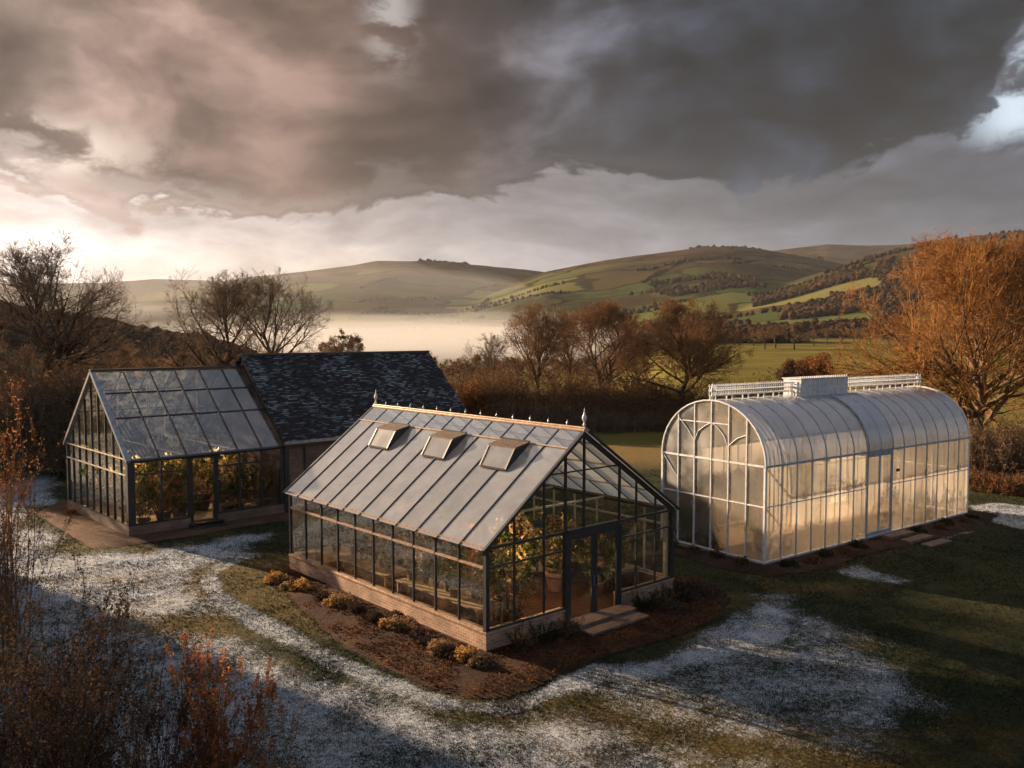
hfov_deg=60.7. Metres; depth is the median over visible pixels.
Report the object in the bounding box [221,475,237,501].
potted plant
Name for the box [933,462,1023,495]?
orange hedge
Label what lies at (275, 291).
bare tree
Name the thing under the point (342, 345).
bare tree
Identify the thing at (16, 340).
woodland
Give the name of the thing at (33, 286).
bare tree
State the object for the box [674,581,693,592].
frosted bush
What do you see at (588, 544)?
potted plant
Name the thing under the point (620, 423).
undergrowth
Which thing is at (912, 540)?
stone steps
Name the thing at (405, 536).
potted plant
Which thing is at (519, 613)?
potted plant
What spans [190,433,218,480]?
potted plant
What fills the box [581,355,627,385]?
distant tree
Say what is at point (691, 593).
frosted bush
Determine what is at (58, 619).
shrub
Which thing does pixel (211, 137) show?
sky
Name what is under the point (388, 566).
potted plant
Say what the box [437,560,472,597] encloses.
potted plant
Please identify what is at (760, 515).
potted plant
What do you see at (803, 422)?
greenhouse
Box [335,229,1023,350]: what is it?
hedgerows
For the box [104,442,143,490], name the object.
potted plant
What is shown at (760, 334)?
distant tree
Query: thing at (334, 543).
potted plant
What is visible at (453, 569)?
potted plant
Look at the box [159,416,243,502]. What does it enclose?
potted plant
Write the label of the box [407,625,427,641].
bush
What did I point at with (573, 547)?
potted plant
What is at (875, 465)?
door
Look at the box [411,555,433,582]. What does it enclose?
potted plant
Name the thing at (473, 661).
bush
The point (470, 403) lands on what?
orange bush
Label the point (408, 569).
potted plant
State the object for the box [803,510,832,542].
potted plant
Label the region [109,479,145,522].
potted plant
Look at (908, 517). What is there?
potted plant
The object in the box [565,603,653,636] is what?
stone steps
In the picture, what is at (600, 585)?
potted plant
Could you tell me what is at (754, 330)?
distant tree
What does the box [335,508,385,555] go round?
potted plant
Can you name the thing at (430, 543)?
potted plant
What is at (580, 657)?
fallen leaves
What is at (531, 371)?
distant tree
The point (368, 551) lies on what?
potted plant
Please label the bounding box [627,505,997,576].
soil bed
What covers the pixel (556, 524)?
potted plant
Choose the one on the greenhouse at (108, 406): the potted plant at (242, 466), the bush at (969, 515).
the potted plant at (242, 466)
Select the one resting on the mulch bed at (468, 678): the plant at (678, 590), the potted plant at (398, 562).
the plant at (678, 590)
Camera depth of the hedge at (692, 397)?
78.10 m
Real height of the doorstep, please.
0.300 m
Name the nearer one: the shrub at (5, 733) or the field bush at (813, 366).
the shrub at (5, 733)
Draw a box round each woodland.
[0,301,256,366]
[504,238,1023,359]
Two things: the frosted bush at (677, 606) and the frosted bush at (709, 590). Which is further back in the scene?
the frosted bush at (709, 590)
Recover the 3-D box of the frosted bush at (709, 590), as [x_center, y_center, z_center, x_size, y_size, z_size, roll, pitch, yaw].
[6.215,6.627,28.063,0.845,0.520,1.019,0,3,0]
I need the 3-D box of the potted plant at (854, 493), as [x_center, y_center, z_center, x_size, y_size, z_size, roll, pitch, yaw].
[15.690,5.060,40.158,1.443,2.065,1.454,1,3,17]
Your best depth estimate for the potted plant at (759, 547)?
32.89 m
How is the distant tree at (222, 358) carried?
on the hills
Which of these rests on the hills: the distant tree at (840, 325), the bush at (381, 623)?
the distant tree at (840, 325)
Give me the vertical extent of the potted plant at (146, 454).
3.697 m
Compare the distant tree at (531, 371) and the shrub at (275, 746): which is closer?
the shrub at (275, 746)
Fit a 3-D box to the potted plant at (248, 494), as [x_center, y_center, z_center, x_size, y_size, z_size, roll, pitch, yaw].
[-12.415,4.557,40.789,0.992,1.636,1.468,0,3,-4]
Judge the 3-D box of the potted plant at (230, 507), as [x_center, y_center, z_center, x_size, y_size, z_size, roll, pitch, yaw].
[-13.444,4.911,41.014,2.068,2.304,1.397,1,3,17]
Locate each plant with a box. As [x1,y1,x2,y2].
[77,456,125,514]
[82,436,166,513]
[94,445,129,491]
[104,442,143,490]
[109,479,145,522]
[118,454,162,503]
[128,428,203,507]
[135,464,186,519]
[135,484,159,522]
[139,457,185,508]
[150,448,200,517]
[158,442,172,484]
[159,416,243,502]
[159,444,199,497]
[170,435,223,510]
[172,491,204,515]
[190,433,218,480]
[205,463,244,510]
[206,447,257,507]
[207,473,233,502]
[210,441,248,499]
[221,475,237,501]
[232,479,250,500]
[233,467,258,499]
[243,467,271,497]
[319,514,347,552]
[323,510,347,547]
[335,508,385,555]
[342,520,366,554]
[356,519,377,558]
[358,535,386,562]
[368,539,390,566]
[376,521,425,575]
[376,531,400,572]
[381,524,446,592]
[383,526,416,557]
[397,533,423,580]
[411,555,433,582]
[416,534,455,576]
[421,535,442,556]
[422,555,446,587]
[433,539,502,609]
[437,545,461,591]
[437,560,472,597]
[445,541,480,586]
[455,544,477,567]
[461,558,501,599]
[469,557,497,604]
[476,540,540,615]
[476,541,532,593]
[489,563,537,621]
[497,509,542,584]
[498,519,536,565]
[505,622,538,650]
[519,505,575,591]
[529,619,561,644]
[531,523,574,569]
[538,513,563,547]
[546,512,574,551]
[552,614,584,638]
[560,527,578,554]
[572,539,624,594]
[574,519,597,558]
[579,533,605,561]
[598,537,614,565]
[612,539,630,567]
[631,588,661,610]
[649,585,678,607]
[660,581,695,601]
[676,573,705,589]
[739,492,776,535]
[739,505,775,544]
[742,515,775,556]
[789,475,842,525]
[793,500,830,533]
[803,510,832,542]
[836,472,868,511]
[842,483,894,531]
[850,479,875,523]
[886,462,912,507]
[886,473,923,513]
[894,478,924,520]
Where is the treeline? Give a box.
[418,244,760,264]
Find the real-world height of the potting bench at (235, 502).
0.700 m
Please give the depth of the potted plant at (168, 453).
43.61 m
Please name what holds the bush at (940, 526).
on the soil bed at (877, 544)
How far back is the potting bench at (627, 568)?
28.96 m
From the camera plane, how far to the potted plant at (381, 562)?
28.57 m
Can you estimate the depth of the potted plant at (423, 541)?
30.09 m
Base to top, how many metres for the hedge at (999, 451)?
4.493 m
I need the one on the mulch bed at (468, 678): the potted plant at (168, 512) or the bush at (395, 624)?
the bush at (395, 624)
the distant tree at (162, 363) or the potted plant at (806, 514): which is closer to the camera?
the potted plant at (806, 514)
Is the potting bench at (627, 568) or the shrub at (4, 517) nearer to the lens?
the shrub at (4, 517)
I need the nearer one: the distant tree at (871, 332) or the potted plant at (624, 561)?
the potted plant at (624, 561)
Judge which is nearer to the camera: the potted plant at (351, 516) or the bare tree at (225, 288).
the potted plant at (351, 516)
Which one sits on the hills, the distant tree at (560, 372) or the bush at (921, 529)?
the distant tree at (560, 372)
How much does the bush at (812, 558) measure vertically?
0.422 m
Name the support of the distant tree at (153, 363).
on the hills
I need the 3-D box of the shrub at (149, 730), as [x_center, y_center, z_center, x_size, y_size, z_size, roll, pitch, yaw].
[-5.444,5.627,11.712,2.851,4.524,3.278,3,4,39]
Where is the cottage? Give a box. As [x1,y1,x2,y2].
[210,350,468,512]
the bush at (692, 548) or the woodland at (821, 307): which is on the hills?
the woodland at (821, 307)
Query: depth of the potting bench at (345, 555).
29.27 m
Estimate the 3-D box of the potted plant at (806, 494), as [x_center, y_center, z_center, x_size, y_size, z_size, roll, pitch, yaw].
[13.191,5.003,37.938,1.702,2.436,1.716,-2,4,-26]
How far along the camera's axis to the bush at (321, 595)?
27.71 m
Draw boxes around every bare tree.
[0,230,142,464]
[0,340,44,414]
[57,341,173,386]
[137,267,304,370]
[185,267,334,368]
[311,328,364,351]
[457,333,510,385]
[498,295,626,410]
[543,310,590,383]
[550,297,654,391]
[599,293,753,406]
[600,312,684,391]
[821,226,1023,454]
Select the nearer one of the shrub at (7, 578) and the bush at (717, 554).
the shrub at (7, 578)
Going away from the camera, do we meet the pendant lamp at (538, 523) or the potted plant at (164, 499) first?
the pendant lamp at (538, 523)
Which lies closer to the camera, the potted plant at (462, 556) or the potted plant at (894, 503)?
the potted plant at (462, 556)
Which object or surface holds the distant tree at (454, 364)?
on the hills
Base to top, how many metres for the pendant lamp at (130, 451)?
3.460 m
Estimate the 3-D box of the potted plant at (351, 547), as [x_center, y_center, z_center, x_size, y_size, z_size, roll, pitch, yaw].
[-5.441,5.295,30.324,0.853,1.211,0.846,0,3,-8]
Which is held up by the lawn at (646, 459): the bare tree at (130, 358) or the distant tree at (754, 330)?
the bare tree at (130, 358)
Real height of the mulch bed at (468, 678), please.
0.082 m
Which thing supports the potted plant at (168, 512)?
on the greenhouse at (108, 406)
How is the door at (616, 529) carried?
in the greenhouse at (477, 482)
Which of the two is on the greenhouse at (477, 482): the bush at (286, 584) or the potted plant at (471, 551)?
the potted plant at (471, 551)
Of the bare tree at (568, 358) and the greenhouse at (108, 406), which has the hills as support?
the bare tree at (568, 358)
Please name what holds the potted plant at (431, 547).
on the greenhouse at (477, 482)
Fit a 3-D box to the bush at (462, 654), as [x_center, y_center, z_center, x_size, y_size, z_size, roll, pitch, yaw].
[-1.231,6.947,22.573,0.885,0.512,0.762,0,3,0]
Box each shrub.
[0,366,82,683]
[0,429,44,631]
[0,547,167,767]
[0,623,259,767]
[13,539,138,766]
[144,628,284,767]
[227,676,308,767]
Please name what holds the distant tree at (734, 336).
on the hills
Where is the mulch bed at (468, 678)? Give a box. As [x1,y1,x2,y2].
[262,561,729,697]
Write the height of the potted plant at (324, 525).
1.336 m
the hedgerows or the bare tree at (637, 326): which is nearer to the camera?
the bare tree at (637, 326)
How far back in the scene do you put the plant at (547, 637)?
23.84 m
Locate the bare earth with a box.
[36,499,298,548]
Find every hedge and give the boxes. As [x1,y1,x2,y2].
[0,343,196,480]
[163,348,458,439]
[444,354,698,429]
[634,367,847,426]
[912,408,1023,484]
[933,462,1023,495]
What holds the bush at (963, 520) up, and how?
on the soil bed at (877, 544)
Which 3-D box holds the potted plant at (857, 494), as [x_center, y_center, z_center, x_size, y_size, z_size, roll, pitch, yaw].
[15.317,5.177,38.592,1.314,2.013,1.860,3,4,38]
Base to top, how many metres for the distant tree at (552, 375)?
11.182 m
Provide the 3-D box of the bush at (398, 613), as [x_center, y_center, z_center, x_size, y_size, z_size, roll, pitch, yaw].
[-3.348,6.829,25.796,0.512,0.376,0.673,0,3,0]
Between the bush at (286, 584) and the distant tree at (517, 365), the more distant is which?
the distant tree at (517, 365)
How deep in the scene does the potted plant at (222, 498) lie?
39.87 m
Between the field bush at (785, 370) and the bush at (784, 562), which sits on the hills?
the field bush at (785, 370)
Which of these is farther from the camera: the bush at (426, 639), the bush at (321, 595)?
the bush at (321, 595)
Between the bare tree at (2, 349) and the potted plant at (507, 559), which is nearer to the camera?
the potted plant at (507, 559)
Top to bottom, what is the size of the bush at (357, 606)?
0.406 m
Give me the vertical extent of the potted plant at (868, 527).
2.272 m
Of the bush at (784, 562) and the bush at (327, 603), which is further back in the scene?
the bush at (784, 562)
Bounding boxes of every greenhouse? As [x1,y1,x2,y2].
[63,365,285,535]
[283,392,679,650]
[660,372,970,564]
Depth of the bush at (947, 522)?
38.50 m
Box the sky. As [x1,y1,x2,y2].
[0,0,1023,283]
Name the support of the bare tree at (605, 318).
on the hills
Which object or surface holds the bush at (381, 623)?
on the mulch bed at (468, 678)
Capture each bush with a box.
[66,508,76,514]
[263,570,286,582]
[279,580,295,589]
[288,576,309,591]
[311,590,330,600]
[321,598,338,606]
[329,591,354,607]
[346,602,365,612]
[357,608,384,623]
[376,617,391,629]
[384,614,415,631]
[390,609,405,618]
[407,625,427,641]
[415,632,439,647]
[426,638,447,656]
[441,643,463,657]
[449,643,480,662]
[455,380,497,416]
[466,656,486,668]
[475,656,495,667]
[656,596,683,612]
[668,538,680,547]
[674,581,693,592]
[675,586,706,605]
[685,544,701,552]
[694,582,717,598]
[709,549,726,558]
[733,556,749,565]
[775,358,801,380]
[779,559,798,567]
[787,352,839,376]
[801,553,823,564]
[815,548,832,557]
[836,546,856,555]
[848,539,870,547]
[910,525,927,532]
[932,522,950,530]
[938,517,954,525]
[957,516,975,522]
[964,511,979,518]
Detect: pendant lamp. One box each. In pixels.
[128,380,135,455]
[211,377,218,447]
[533,517,545,527]
[733,440,742,474]
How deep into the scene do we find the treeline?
2839.26 m
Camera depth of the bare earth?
37.67 m
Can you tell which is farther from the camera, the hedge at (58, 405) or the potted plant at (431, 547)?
the hedge at (58, 405)
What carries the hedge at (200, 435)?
on the hills
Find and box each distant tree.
[131,357,168,370]
[145,354,191,369]
[162,351,199,369]
[207,353,235,368]
[432,355,453,380]
[444,357,474,391]
[455,354,501,381]
[470,359,511,384]
[490,355,530,393]
[508,358,549,390]
[522,358,573,388]
[551,358,593,384]
[571,354,603,387]
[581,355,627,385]
[616,358,652,382]
[728,331,742,347]
[743,327,763,345]
[750,326,775,348]
[763,324,787,347]
[780,323,810,348]
[803,329,823,345]
[819,327,836,344]
[828,322,862,343]
[852,328,868,342]
[863,327,877,342]
[869,324,902,346]
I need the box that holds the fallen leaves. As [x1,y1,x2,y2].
[266,563,723,693]
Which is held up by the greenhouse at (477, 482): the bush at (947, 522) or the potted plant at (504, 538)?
the potted plant at (504, 538)
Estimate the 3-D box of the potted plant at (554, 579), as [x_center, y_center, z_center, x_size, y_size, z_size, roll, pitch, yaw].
[1.216,5.380,28.716,1.974,2.826,1.990,0,3,0]
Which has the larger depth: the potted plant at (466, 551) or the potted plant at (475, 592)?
the potted plant at (466, 551)
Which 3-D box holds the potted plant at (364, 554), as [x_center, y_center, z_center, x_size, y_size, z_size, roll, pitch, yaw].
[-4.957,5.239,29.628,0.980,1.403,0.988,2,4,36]
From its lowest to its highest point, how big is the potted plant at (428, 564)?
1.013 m
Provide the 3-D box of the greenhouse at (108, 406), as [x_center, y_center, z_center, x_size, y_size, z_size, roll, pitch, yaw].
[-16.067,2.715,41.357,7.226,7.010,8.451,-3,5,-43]
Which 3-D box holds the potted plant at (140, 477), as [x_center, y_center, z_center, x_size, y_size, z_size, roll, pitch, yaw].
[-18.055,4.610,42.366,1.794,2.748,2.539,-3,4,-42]
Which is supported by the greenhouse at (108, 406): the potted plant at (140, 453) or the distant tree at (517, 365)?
the potted plant at (140, 453)
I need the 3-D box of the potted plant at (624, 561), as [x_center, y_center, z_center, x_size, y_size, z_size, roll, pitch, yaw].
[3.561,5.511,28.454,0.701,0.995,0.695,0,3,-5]
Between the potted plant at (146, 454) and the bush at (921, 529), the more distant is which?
the potted plant at (146, 454)
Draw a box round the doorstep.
[189,518,227,529]
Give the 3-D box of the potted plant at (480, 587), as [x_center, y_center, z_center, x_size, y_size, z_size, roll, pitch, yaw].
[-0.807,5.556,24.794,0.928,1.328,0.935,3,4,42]
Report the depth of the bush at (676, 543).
34.60 m
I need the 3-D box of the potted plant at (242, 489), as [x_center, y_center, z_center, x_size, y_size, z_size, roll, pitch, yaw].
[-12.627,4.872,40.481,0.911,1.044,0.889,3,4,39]
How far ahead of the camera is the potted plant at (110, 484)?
41.94 m
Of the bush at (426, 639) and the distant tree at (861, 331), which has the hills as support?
the distant tree at (861, 331)
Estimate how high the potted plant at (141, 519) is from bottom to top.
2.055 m
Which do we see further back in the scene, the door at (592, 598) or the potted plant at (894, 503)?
the potted plant at (894, 503)
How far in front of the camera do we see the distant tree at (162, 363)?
210.39 m
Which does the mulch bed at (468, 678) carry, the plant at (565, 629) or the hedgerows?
the plant at (565, 629)
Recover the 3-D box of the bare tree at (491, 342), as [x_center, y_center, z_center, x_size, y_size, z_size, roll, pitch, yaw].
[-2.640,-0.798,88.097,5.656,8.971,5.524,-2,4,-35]
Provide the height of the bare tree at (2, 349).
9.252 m
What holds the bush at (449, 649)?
on the mulch bed at (468, 678)
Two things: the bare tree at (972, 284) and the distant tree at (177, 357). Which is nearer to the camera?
the bare tree at (972, 284)
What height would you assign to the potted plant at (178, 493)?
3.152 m
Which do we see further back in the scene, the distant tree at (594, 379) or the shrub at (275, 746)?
the distant tree at (594, 379)
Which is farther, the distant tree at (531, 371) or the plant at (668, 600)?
the distant tree at (531, 371)
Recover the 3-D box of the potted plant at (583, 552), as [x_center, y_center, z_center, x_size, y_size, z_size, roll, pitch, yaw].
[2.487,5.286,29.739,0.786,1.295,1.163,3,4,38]
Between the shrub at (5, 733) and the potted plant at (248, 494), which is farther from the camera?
the potted plant at (248, 494)
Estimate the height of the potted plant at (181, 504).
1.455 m
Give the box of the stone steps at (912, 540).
[882,530,951,546]
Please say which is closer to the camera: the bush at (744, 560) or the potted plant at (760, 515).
the bush at (744, 560)
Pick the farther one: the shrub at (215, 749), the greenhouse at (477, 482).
the greenhouse at (477, 482)
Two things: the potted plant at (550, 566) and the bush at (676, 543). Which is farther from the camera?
the bush at (676, 543)
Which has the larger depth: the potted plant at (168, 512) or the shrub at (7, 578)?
the potted plant at (168, 512)
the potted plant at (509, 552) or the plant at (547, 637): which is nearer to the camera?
the plant at (547, 637)
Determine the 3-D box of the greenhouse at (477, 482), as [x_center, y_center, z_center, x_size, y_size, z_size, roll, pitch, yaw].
[-1.381,3.658,29.668,8.223,6.474,11.283,-3,4,-41]
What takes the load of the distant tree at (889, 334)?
on the hills
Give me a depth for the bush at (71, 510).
40.69 m
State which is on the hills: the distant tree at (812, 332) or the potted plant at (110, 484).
the distant tree at (812, 332)
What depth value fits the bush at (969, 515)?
39.79 m
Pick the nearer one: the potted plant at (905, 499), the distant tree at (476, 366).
the potted plant at (905, 499)
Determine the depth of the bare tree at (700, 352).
78.64 m
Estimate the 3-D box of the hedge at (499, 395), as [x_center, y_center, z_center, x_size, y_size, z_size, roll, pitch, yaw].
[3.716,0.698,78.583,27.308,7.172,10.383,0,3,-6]
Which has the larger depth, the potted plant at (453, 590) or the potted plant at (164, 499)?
the potted plant at (164, 499)
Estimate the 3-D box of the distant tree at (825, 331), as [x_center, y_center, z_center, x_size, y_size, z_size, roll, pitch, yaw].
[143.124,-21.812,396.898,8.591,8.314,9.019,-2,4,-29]
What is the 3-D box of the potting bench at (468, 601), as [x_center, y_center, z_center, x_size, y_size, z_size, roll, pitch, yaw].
[-1.921,6.552,25.996,0.984,0.800,4.000,-3,4,-41]
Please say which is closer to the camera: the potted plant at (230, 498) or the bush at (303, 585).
the bush at (303, 585)
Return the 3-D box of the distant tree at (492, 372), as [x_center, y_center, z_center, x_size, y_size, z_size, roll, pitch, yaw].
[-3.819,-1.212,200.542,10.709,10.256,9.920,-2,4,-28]
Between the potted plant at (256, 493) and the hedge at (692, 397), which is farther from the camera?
the hedge at (692, 397)
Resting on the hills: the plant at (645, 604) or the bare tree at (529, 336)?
the bare tree at (529, 336)
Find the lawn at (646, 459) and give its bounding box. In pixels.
[0,445,1023,767]
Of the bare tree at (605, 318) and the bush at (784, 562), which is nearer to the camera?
the bush at (784, 562)
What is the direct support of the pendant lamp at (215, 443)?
hanging from the greenhouse at (108, 406)
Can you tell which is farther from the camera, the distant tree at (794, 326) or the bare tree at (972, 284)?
the distant tree at (794, 326)
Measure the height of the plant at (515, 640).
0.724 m
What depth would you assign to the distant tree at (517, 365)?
157.76 m
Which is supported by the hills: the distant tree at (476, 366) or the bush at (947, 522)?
the distant tree at (476, 366)
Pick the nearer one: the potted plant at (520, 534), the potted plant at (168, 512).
the potted plant at (520, 534)
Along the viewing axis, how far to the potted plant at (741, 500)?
35.76 m
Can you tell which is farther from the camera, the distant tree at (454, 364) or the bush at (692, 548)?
the distant tree at (454, 364)
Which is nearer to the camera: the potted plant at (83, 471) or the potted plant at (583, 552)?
the potted plant at (583, 552)
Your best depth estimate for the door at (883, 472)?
36.42 m
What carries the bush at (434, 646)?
on the mulch bed at (468, 678)
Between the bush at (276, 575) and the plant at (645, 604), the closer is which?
the plant at (645, 604)
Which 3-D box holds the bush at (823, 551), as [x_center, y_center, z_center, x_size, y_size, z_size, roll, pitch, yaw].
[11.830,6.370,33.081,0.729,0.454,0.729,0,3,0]
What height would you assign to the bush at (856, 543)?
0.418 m
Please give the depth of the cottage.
44.24 m
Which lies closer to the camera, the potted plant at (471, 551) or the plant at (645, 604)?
the plant at (645, 604)
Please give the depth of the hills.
1455.93 m
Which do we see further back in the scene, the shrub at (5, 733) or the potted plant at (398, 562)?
the potted plant at (398, 562)
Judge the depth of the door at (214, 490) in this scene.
38.51 m
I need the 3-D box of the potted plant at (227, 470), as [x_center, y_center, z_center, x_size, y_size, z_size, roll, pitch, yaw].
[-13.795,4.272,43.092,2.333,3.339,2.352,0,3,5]
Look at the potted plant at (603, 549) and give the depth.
28.83 m
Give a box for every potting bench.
[212,496,272,516]
[313,546,409,592]
[396,574,503,624]
[536,548,639,584]
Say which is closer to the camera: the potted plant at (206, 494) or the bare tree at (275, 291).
the potted plant at (206, 494)
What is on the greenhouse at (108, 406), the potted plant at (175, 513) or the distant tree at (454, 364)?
the potted plant at (175, 513)
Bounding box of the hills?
[0,231,1023,444]
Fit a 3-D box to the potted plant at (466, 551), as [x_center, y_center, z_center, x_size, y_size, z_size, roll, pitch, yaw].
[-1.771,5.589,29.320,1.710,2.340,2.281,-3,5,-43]
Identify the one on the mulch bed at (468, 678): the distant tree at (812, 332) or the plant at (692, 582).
the plant at (692, 582)
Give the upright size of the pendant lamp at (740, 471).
2.910 m
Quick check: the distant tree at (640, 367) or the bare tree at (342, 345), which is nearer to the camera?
the bare tree at (342, 345)
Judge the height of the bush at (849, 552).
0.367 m
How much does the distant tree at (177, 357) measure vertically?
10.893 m
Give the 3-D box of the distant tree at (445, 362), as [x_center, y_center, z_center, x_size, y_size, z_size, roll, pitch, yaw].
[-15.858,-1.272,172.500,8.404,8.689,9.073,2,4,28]
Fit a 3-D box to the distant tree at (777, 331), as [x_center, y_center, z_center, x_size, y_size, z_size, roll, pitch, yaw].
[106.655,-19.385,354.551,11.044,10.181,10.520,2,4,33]
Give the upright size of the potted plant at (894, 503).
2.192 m
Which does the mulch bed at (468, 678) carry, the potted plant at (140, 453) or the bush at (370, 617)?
the bush at (370, 617)
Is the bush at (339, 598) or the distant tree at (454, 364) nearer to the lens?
the bush at (339, 598)
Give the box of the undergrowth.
[464,397,686,433]
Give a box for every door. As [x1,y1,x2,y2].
[191,455,215,525]
[568,531,594,619]
[594,526,618,611]
[867,454,879,535]
[878,452,891,533]
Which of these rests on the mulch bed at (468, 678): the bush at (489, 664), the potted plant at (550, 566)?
the bush at (489, 664)
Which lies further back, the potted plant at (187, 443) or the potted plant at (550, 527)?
the potted plant at (187, 443)

